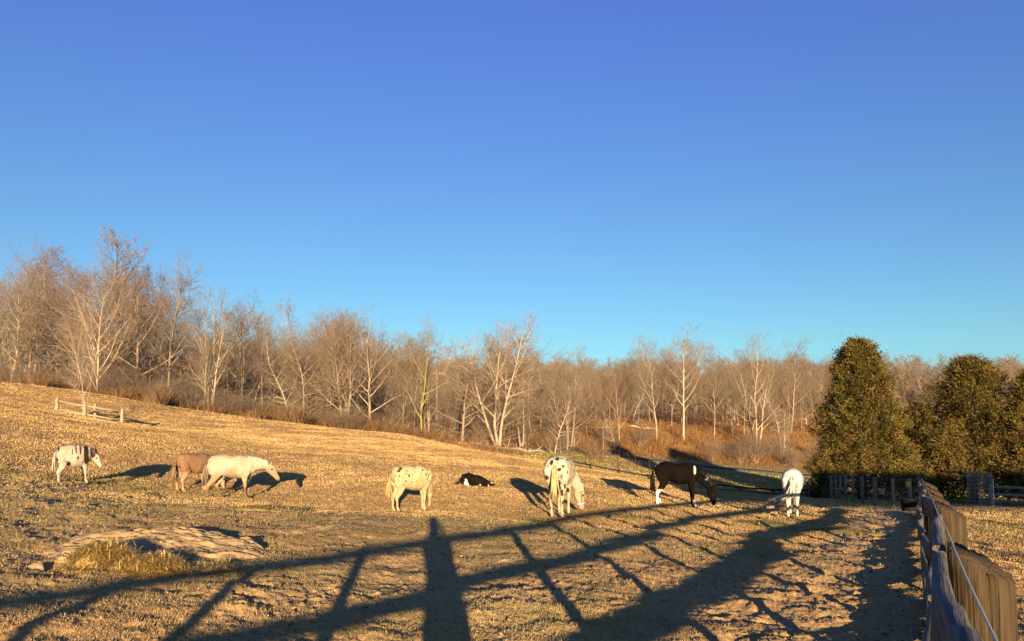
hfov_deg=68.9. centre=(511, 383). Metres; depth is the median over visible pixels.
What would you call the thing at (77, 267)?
bare tree
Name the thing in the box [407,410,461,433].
shrub
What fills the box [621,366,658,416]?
bare tree
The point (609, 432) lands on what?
bush
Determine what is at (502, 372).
bare tree
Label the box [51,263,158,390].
bare tree
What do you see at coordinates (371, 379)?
bare tree
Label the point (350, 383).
bare tree
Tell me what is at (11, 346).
bare tree
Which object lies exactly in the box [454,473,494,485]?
foal
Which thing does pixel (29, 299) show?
bare tree
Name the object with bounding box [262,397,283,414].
bush
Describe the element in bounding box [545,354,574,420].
bare tree
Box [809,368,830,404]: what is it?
bare tree
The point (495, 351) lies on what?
bare tree
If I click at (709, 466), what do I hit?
fence
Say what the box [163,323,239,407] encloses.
bare tree
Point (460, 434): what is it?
bush
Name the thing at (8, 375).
bush
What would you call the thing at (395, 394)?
bare tree
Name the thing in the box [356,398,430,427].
shrub
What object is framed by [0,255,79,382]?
bare tree
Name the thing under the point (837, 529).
hay pile
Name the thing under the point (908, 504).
bucket
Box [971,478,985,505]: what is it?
sapling
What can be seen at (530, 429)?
bush
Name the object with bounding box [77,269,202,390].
bare tree
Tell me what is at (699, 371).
bare tree
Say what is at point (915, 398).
bare trees
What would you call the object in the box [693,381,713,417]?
bare tree
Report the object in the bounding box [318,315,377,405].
bare tree
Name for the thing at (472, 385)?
bare tree
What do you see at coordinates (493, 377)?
bare tree
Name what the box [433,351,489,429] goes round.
bare tree
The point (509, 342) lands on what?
bare tree
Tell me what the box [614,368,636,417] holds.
bare tree
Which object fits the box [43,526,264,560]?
rock ledge
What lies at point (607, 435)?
bush
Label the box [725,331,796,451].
bare tree
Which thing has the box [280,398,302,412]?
bare tree
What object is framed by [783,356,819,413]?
bare tree
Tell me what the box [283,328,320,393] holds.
bare tree
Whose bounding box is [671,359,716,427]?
bare tree
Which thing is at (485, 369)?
bare tree
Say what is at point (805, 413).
bare tree
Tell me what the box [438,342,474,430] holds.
bare tree
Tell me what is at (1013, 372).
bare tree
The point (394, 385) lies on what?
bare tree
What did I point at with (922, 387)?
bare tree
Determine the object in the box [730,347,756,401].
bare tree
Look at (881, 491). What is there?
bucket
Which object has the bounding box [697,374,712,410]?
bare tree
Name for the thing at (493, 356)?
bare tree
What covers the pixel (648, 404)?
bare tree
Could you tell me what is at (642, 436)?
bush
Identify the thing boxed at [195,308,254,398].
bare tree
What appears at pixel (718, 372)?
bare tree
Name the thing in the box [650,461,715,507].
horse
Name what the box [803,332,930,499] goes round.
evergreen tree
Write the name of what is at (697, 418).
leaf litter
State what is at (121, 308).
bare tree
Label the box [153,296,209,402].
bare tree
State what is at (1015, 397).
evergreen tree
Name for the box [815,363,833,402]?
bare tree
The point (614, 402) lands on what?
bare tree
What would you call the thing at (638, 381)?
bare tree
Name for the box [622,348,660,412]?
bare tree
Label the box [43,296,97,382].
bare tree
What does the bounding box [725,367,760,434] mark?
bare tree
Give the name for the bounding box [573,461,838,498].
board fence
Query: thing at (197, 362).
bare tree
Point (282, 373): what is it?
bare tree
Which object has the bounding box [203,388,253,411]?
bush
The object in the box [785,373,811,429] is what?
bare tree
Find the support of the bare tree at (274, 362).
on the pasture
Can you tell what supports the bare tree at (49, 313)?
on the pasture
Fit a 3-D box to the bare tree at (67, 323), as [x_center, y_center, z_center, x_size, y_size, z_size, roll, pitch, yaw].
[-26.940,-1.068,46.013,3.940,7.354,2.862,-1,-4,10]
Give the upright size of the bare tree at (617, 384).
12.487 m
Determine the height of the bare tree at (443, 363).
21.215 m
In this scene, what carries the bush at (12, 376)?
on the pasture
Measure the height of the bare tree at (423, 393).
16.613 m
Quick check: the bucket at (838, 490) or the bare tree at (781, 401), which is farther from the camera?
the bare tree at (781, 401)
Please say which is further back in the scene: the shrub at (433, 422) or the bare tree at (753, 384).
the bare tree at (753, 384)
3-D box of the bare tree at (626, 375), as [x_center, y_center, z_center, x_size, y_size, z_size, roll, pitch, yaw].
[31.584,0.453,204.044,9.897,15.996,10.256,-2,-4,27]
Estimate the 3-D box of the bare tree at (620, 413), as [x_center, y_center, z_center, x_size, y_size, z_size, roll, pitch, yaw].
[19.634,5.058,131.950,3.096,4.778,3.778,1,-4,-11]
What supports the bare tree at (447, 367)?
on the pasture
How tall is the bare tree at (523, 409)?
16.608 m
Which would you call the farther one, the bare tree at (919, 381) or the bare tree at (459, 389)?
the bare tree at (919, 381)
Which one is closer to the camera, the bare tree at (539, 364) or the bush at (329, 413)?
the bush at (329, 413)
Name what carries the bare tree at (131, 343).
on the pasture
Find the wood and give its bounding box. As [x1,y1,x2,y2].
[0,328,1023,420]
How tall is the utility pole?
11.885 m
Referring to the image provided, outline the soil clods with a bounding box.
[0,478,1023,640]
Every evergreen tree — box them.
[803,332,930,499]
[804,461,842,497]
[878,399,970,501]
[894,352,1023,505]
[975,367,1023,500]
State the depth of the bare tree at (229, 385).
107.95 m
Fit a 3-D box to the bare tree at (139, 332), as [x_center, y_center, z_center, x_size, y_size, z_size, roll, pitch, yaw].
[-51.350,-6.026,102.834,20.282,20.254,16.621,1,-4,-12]
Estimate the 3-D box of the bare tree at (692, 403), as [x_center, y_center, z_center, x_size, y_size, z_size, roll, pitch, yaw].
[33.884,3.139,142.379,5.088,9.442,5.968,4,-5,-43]
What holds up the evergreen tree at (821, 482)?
on the pasture
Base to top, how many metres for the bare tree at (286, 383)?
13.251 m
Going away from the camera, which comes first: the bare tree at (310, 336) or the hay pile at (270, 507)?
the hay pile at (270, 507)
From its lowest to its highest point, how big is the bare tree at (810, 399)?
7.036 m
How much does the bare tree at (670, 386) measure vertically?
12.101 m
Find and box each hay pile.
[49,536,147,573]
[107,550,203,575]
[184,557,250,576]
[222,501,313,511]
[358,509,444,515]
[581,512,657,520]
[723,519,806,529]
[794,525,892,536]
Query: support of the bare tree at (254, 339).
on the pasture
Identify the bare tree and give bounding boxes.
[0,229,90,378]
[0,245,92,380]
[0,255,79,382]
[0,262,72,379]
[0,268,60,378]
[0,282,29,377]
[0,286,55,380]
[0,289,45,381]
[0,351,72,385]
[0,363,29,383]
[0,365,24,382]
[1,261,94,379]
[1,262,80,379]
[1,281,45,380]
[3,264,141,385]
[8,279,97,382]
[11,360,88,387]
[15,284,80,381]
[38,308,105,407]
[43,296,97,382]
[43,300,88,382]
[47,263,109,383]
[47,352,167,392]
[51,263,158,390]
[53,268,127,380]
[53,273,209,393]
[57,298,134,384]
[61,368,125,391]
[68,278,161,384]
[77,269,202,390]
[78,265,166,372]
[84,224,172,386]
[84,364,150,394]
[89,281,194,387]
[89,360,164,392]
[91,261,161,388]
[113,271,166,386]
[117,303,206,397]
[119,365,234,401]
[129,250,210,395]
[129,294,219,402]
[129,306,201,394]
[132,261,194,388]
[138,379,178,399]
[139,293,187,385]
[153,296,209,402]
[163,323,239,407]
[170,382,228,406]
[172,283,242,406]
[175,329,228,402]
[183,310,246,405]
[188,334,224,404]
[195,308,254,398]
[195,345,215,404]
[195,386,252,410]
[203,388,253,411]
[205,286,273,402]
[209,324,269,408]
[211,298,281,401]
[218,314,280,401]
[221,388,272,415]
[228,309,275,392]
[238,308,284,408]
[238,345,277,409]
[244,329,313,411]
[247,332,294,409]
[250,330,283,405]
[250,336,324,411]
[260,346,289,404]
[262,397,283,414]
[263,294,335,414]
[263,334,323,397]
[267,340,334,410]
[270,332,311,408]
[272,350,298,399]
[274,334,335,416]
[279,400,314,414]
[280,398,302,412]
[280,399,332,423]
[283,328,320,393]
[292,320,321,411]
[292,335,347,416]
[296,319,338,417]
[300,306,375,411]
[302,311,355,418]
[302,318,351,418]
[303,321,332,417]
[304,310,377,417]
[304,314,346,413]
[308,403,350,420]
[310,310,375,422]
[311,326,384,417]
[314,336,370,411]
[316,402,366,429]
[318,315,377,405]
[321,332,392,416]
[324,302,411,421]
[331,321,374,414]
[332,322,400,419]
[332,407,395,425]
[346,321,412,406]
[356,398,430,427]
[359,348,393,422]
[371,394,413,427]
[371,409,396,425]
[372,331,423,419]
[374,341,401,413]
[378,370,419,422]
[380,370,418,425]
[383,361,404,421]
[388,336,434,418]
[390,330,438,429]
[393,351,435,419]
[396,332,442,430]
[397,352,455,432]
[399,307,455,427]
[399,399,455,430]
[407,348,513,441]
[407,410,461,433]
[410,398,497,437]
[416,337,460,413]
[420,336,476,417]
[424,358,444,402]
[428,359,473,430]
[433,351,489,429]
[433,362,460,414]
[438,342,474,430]
[439,307,543,446]
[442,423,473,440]
[444,353,509,437]
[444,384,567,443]
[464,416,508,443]
[473,320,564,432]
[474,346,515,414]
[475,332,535,437]
[481,351,510,414]
[482,336,519,403]
[483,320,532,401]
[486,350,512,401]
[489,337,552,446]
[490,352,525,416]
[505,347,558,438]
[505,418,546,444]
[507,347,540,388]
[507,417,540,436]
[524,361,560,428]
[531,381,547,419]
[533,369,578,451]
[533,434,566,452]
[534,368,549,408]
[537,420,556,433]
[541,342,606,447]
[542,378,582,453]
[543,362,589,448]
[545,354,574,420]
[548,351,573,411]
[555,372,588,410]
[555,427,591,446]
[567,358,597,411]
[575,398,599,447]
[576,384,594,434]
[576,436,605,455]
[578,387,600,424]
[579,359,595,408]
[582,358,612,415]
[584,369,621,449]
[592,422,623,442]
[594,362,646,454]
[596,400,626,451]
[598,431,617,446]
[599,373,618,421]
[608,364,630,412]
[609,387,619,413]
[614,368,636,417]
[615,401,629,424]
[618,357,640,404]
[620,382,635,409]
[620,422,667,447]
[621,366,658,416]
[621,378,660,424]
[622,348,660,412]
[628,335,666,437]
[629,348,661,414]
[630,372,647,423]
[631,365,647,417]
[637,379,667,419]
[638,380,666,420]
[642,354,679,423]
[646,322,719,440]
[646,349,684,414]
[646,353,701,416]
[654,348,671,393]
[657,362,684,424]
[660,370,679,418]
[667,343,698,386]
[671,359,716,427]
[672,360,702,422]
[673,340,703,406]
[677,338,716,412]
[680,378,704,423]
[684,369,703,420]
[690,341,732,436]
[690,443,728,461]
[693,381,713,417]
[697,361,727,409]
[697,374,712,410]
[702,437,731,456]
[707,358,729,393]
[712,390,740,420]
[714,363,757,433]
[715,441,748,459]
[717,366,734,421]
[717,370,739,412]
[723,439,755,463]
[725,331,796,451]
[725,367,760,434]
[725,382,747,424]
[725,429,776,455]
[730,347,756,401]
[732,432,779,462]
[733,353,752,384]
[737,361,797,431]
[737,383,759,421]
[740,368,762,408]
[745,346,778,400]
[747,352,784,400]
[750,363,781,420]
[750,372,798,433]
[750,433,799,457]
[754,359,771,412]
[756,361,782,418]
[761,370,793,410]
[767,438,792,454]
[769,401,799,456]
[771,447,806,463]
[775,334,825,431]
[777,358,805,420]
[777,385,792,421]
[779,361,796,402]
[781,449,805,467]
[783,347,811,413]
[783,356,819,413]
[785,362,819,423]
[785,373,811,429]
[791,361,823,416]
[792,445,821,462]
[796,352,830,397]
[801,394,816,428]
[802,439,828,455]
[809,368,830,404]
[810,391,827,436]
[812,365,825,387]
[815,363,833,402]
[817,330,848,388]
[818,358,832,391]
[893,390,906,409]
[900,366,929,401]
[903,368,943,408]
[923,350,957,412]
[997,360,1023,398]
[1001,357,1019,387]
[1005,366,1021,386]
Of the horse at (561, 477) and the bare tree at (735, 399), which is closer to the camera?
the horse at (561, 477)
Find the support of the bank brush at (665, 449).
on the pasture
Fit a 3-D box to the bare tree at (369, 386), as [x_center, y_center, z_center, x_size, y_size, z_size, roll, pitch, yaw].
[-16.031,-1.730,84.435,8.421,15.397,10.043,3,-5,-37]
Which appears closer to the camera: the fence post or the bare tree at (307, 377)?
the fence post
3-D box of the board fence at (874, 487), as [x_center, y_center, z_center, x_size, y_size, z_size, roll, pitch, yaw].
[19.598,5.947,40.890,2.728,2.007,7.754,0,-4,0]
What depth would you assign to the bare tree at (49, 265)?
106.45 m
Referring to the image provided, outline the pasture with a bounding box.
[0,382,1023,640]
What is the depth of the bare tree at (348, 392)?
85.53 m
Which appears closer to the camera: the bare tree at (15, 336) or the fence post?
the fence post
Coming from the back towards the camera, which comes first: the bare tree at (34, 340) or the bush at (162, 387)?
the bare tree at (34, 340)
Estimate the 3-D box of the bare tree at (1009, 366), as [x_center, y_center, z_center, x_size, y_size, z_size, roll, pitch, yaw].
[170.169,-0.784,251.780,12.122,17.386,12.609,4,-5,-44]
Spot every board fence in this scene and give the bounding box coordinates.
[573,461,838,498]
[829,475,917,506]
[916,475,1018,640]
[988,485,1023,505]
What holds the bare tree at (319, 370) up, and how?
on the pasture
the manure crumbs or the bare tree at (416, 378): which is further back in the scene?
the bare tree at (416, 378)
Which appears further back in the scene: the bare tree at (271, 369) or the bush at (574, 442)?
the bush at (574, 442)
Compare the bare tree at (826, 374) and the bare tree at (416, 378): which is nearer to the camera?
the bare tree at (416, 378)
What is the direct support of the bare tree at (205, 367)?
on the pasture
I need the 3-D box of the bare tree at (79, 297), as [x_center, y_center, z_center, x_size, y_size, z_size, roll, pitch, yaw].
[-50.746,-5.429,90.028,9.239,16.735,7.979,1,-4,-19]
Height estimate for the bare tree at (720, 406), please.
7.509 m
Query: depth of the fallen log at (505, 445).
94.34 m
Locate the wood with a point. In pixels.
(908, 365)
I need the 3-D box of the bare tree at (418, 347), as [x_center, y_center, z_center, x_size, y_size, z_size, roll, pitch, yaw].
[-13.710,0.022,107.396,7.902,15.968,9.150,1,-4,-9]
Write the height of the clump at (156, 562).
0.314 m
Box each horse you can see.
[52,444,102,483]
[543,455,584,517]
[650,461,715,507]
[770,468,804,516]
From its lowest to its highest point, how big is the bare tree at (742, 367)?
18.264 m
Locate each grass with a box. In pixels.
[402,435,1023,506]
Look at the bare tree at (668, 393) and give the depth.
158.42 m
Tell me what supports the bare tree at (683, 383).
on the pasture
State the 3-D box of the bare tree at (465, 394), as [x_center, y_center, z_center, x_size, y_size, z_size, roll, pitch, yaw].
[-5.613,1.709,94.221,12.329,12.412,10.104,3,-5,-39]
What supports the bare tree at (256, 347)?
on the pasture
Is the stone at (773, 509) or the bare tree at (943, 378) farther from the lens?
the bare tree at (943, 378)
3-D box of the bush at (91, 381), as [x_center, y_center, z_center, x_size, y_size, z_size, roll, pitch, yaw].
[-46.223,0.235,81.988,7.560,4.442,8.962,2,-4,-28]
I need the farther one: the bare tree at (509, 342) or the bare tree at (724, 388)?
the bare tree at (509, 342)
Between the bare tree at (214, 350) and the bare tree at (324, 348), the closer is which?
the bare tree at (214, 350)
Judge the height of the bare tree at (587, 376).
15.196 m
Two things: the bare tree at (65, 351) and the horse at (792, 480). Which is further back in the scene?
the bare tree at (65, 351)
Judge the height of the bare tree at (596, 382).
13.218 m
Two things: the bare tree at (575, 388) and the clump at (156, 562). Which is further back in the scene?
the bare tree at (575, 388)
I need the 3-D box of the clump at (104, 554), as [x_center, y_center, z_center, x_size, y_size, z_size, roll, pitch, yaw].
[-4.214,1.796,7.833,1.141,0.425,0.976,0,-4,0]
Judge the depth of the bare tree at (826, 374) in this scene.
203.18 m
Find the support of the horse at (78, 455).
on the pasture
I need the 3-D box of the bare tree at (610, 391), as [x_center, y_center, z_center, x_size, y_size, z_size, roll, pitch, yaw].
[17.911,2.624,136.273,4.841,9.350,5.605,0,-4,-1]
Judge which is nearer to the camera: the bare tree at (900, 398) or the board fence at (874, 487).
the board fence at (874, 487)
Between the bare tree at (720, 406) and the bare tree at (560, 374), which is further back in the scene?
the bare tree at (560, 374)
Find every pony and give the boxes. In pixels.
[172,453,225,491]
[202,454,279,497]
[386,465,433,510]
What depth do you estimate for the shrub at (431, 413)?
116.87 m
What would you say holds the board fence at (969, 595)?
on the pasture
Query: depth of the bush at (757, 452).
110.42 m
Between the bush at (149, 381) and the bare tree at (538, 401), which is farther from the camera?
the bare tree at (538, 401)
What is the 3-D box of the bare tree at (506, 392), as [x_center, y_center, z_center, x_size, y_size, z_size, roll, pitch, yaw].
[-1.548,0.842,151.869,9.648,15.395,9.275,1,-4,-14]
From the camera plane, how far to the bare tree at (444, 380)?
146.64 m
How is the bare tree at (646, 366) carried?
on the pasture
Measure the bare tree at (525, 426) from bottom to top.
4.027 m
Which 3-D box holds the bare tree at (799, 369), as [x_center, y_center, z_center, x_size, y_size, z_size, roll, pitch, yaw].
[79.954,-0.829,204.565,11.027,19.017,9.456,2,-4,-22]
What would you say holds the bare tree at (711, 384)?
on the pasture
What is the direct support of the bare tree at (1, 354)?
on the pasture
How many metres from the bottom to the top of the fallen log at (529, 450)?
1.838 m
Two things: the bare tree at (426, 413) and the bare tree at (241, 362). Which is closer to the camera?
the bare tree at (241, 362)
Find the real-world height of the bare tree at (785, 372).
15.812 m
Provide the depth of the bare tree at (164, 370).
102.26 m
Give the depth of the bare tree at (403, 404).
107.61 m
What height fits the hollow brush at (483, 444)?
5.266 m
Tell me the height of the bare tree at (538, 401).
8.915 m
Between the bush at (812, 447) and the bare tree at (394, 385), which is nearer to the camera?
the bush at (812, 447)
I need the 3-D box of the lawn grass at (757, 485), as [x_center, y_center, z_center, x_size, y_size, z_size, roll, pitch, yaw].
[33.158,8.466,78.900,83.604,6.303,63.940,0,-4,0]
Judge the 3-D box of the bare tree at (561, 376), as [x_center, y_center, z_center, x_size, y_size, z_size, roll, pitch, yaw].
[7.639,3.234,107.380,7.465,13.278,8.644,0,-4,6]
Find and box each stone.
[27,560,44,570]
[52,552,74,564]
[762,505,780,514]
[852,590,861,595]
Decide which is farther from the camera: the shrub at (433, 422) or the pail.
the shrub at (433, 422)
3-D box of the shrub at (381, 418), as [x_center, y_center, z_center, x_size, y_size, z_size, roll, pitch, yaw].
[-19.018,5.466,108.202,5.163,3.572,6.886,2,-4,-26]
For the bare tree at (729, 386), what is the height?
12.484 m
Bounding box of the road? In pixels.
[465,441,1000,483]
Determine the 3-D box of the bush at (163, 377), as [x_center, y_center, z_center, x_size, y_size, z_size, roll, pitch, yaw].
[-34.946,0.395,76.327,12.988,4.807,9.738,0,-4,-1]
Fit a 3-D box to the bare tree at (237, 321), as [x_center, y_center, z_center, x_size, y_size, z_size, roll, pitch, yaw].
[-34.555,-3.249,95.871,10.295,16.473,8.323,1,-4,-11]
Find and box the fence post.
[585,426,585,462]
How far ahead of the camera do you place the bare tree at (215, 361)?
100.42 m
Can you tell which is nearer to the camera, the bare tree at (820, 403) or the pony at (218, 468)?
the pony at (218, 468)
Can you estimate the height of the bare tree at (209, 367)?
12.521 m
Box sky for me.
[0,0,1023,403]
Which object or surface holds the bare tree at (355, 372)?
on the pasture
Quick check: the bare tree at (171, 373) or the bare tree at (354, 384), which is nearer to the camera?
the bare tree at (171, 373)
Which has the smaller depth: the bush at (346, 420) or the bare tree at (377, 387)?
the bush at (346, 420)
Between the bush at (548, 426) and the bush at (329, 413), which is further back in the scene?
the bush at (548, 426)
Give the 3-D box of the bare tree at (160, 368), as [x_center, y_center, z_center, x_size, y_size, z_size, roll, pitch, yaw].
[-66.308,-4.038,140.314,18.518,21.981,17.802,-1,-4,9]
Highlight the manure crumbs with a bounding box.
[0,429,1023,640]
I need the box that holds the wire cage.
[966,471,993,506]
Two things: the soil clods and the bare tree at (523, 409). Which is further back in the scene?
the bare tree at (523, 409)
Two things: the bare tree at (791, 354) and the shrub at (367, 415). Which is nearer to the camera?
the shrub at (367, 415)
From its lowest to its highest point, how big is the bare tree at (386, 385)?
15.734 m
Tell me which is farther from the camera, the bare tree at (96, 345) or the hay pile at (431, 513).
the bare tree at (96, 345)
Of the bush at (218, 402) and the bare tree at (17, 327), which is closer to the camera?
the bush at (218, 402)
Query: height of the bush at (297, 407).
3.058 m
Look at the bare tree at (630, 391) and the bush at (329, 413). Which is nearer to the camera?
the bush at (329, 413)
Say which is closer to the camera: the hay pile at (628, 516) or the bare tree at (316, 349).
the hay pile at (628, 516)
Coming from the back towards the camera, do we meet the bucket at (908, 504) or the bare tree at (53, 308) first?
the bare tree at (53, 308)
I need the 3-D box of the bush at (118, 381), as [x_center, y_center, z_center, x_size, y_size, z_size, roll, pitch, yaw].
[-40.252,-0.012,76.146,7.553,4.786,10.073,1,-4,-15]
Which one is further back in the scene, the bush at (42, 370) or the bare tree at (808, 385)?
the bare tree at (808, 385)
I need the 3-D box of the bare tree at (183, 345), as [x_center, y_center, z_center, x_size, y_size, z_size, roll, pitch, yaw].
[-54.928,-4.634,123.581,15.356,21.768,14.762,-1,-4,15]
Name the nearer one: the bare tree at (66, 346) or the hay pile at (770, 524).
the hay pile at (770, 524)
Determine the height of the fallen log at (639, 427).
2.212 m
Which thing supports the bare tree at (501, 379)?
on the pasture
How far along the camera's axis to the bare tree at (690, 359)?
239.69 m
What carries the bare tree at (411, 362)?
on the pasture
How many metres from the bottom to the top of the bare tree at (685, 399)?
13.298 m
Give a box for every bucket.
[834,485,841,493]
[877,486,884,494]
[899,491,917,511]
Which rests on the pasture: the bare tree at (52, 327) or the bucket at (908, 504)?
the bare tree at (52, 327)
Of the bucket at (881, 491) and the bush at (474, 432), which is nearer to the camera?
the bucket at (881, 491)
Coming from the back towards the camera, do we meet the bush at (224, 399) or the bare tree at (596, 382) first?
the bare tree at (596, 382)
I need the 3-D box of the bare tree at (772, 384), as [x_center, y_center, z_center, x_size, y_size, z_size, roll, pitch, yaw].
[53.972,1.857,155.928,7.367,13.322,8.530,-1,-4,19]
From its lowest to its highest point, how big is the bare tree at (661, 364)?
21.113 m
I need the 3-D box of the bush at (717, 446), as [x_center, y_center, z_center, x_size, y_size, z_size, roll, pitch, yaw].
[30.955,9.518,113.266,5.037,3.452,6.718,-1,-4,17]
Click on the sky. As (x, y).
(618, 172)
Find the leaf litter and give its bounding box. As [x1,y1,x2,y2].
[266,411,998,467]
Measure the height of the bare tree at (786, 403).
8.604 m
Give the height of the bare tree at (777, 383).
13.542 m
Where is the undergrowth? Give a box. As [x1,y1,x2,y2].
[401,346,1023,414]
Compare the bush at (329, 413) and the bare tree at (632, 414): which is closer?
the bush at (329, 413)
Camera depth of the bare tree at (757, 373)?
250.20 m
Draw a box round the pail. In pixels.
[905,481,910,486]
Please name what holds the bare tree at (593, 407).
on the pasture
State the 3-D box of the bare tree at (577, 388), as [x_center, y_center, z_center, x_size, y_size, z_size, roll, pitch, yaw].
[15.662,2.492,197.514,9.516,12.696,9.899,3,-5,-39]
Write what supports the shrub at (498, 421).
on the pasture
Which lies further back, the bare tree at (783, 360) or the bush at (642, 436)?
the bare tree at (783, 360)
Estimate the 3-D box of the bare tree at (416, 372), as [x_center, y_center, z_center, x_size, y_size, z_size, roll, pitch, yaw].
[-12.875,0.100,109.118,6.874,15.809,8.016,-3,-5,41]
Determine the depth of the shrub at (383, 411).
108.19 m
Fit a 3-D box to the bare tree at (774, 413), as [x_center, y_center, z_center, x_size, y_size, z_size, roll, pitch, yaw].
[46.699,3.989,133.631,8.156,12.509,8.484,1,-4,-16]
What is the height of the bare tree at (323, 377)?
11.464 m
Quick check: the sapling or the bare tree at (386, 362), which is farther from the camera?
the bare tree at (386, 362)
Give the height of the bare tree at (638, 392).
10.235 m
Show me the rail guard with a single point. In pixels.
(96, 408)
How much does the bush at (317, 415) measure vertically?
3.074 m
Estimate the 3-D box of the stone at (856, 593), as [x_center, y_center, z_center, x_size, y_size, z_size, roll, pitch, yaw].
[4.192,2.577,9.048,0.121,0.131,0.100,0,-4,0]
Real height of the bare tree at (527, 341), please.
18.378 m
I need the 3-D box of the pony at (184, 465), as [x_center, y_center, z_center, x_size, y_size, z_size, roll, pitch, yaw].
[-9.068,2.546,21.537,0.563,1.131,1.620,-3,-5,34]
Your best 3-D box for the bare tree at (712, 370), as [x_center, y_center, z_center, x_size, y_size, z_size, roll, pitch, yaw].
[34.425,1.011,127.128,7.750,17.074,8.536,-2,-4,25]
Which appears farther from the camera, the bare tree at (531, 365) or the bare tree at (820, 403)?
the bare tree at (531, 365)
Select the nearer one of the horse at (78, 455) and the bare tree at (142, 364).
the horse at (78, 455)
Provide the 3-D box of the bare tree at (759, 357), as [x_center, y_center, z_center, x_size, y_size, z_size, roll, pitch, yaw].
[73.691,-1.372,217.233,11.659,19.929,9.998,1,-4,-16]
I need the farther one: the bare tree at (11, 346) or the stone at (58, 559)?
the bare tree at (11, 346)
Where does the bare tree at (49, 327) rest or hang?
on the pasture
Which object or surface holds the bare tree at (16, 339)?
on the pasture
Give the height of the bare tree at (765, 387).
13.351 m
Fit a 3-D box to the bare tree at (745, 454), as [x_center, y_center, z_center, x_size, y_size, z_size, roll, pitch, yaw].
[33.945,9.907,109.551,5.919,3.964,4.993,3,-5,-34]
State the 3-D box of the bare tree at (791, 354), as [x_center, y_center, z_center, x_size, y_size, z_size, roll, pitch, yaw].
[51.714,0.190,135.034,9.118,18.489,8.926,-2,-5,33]
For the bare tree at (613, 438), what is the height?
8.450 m
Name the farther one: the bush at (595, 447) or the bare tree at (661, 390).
the bare tree at (661, 390)
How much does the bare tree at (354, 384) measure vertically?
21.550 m
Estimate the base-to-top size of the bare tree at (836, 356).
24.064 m
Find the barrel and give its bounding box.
[809,490,819,497]
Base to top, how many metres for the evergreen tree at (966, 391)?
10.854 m
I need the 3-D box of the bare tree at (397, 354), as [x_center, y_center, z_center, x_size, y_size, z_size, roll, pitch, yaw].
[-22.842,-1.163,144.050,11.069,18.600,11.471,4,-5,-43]
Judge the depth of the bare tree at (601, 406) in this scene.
112.66 m
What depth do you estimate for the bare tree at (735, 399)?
140.14 m
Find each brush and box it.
[1,371,464,444]
[422,417,911,464]
[434,427,642,470]
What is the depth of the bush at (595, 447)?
100.88 m
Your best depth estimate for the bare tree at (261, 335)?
94.92 m
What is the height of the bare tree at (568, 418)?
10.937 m
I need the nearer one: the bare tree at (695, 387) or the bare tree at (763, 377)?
the bare tree at (695, 387)
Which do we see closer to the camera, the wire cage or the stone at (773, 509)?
the stone at (773, 509)
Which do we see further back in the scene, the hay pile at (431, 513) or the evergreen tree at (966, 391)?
the evergreen tree at (966, 391)
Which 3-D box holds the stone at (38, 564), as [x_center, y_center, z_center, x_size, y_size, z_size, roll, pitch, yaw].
[-4.786,1.868,7.487,0.193,0.185,0.163,0,-4,0]
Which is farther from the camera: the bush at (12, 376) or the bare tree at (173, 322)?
the bare tree at (173, 322)
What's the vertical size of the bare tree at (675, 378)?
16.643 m
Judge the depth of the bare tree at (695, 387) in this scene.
149.03 m
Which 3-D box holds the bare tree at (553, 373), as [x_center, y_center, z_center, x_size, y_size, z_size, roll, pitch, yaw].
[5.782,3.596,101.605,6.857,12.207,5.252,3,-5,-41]
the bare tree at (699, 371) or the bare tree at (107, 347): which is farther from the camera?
the bare tree at (699, 371)
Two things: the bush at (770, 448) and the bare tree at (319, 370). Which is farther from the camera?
the bush at (770, 448)
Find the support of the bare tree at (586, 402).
on the pasture
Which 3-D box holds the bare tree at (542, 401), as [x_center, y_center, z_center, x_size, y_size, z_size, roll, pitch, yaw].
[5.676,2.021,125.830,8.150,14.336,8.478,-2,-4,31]
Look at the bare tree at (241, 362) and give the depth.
86.20 m
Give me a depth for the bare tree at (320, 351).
134.75 m
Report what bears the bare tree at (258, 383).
on the pasture
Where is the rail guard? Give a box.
[54,397,124,421]
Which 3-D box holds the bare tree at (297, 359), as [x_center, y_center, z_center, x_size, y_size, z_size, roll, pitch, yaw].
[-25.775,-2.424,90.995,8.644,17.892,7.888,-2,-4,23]
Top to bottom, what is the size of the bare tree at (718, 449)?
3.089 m
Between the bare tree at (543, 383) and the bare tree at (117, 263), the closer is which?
the bare tree at (117, 263)
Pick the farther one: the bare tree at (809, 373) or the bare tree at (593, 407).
the bare tree at (809, 373)
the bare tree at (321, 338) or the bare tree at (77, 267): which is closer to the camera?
the bare tree at (77, 267)
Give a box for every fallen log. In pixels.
[469,436,527,451]
[512,439,544,451]
[629,422,657,429]
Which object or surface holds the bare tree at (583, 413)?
on the pasture
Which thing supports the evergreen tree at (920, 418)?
on the pasture
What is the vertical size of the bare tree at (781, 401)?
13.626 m
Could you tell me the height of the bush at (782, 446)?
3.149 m
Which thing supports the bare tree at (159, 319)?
on the pasture

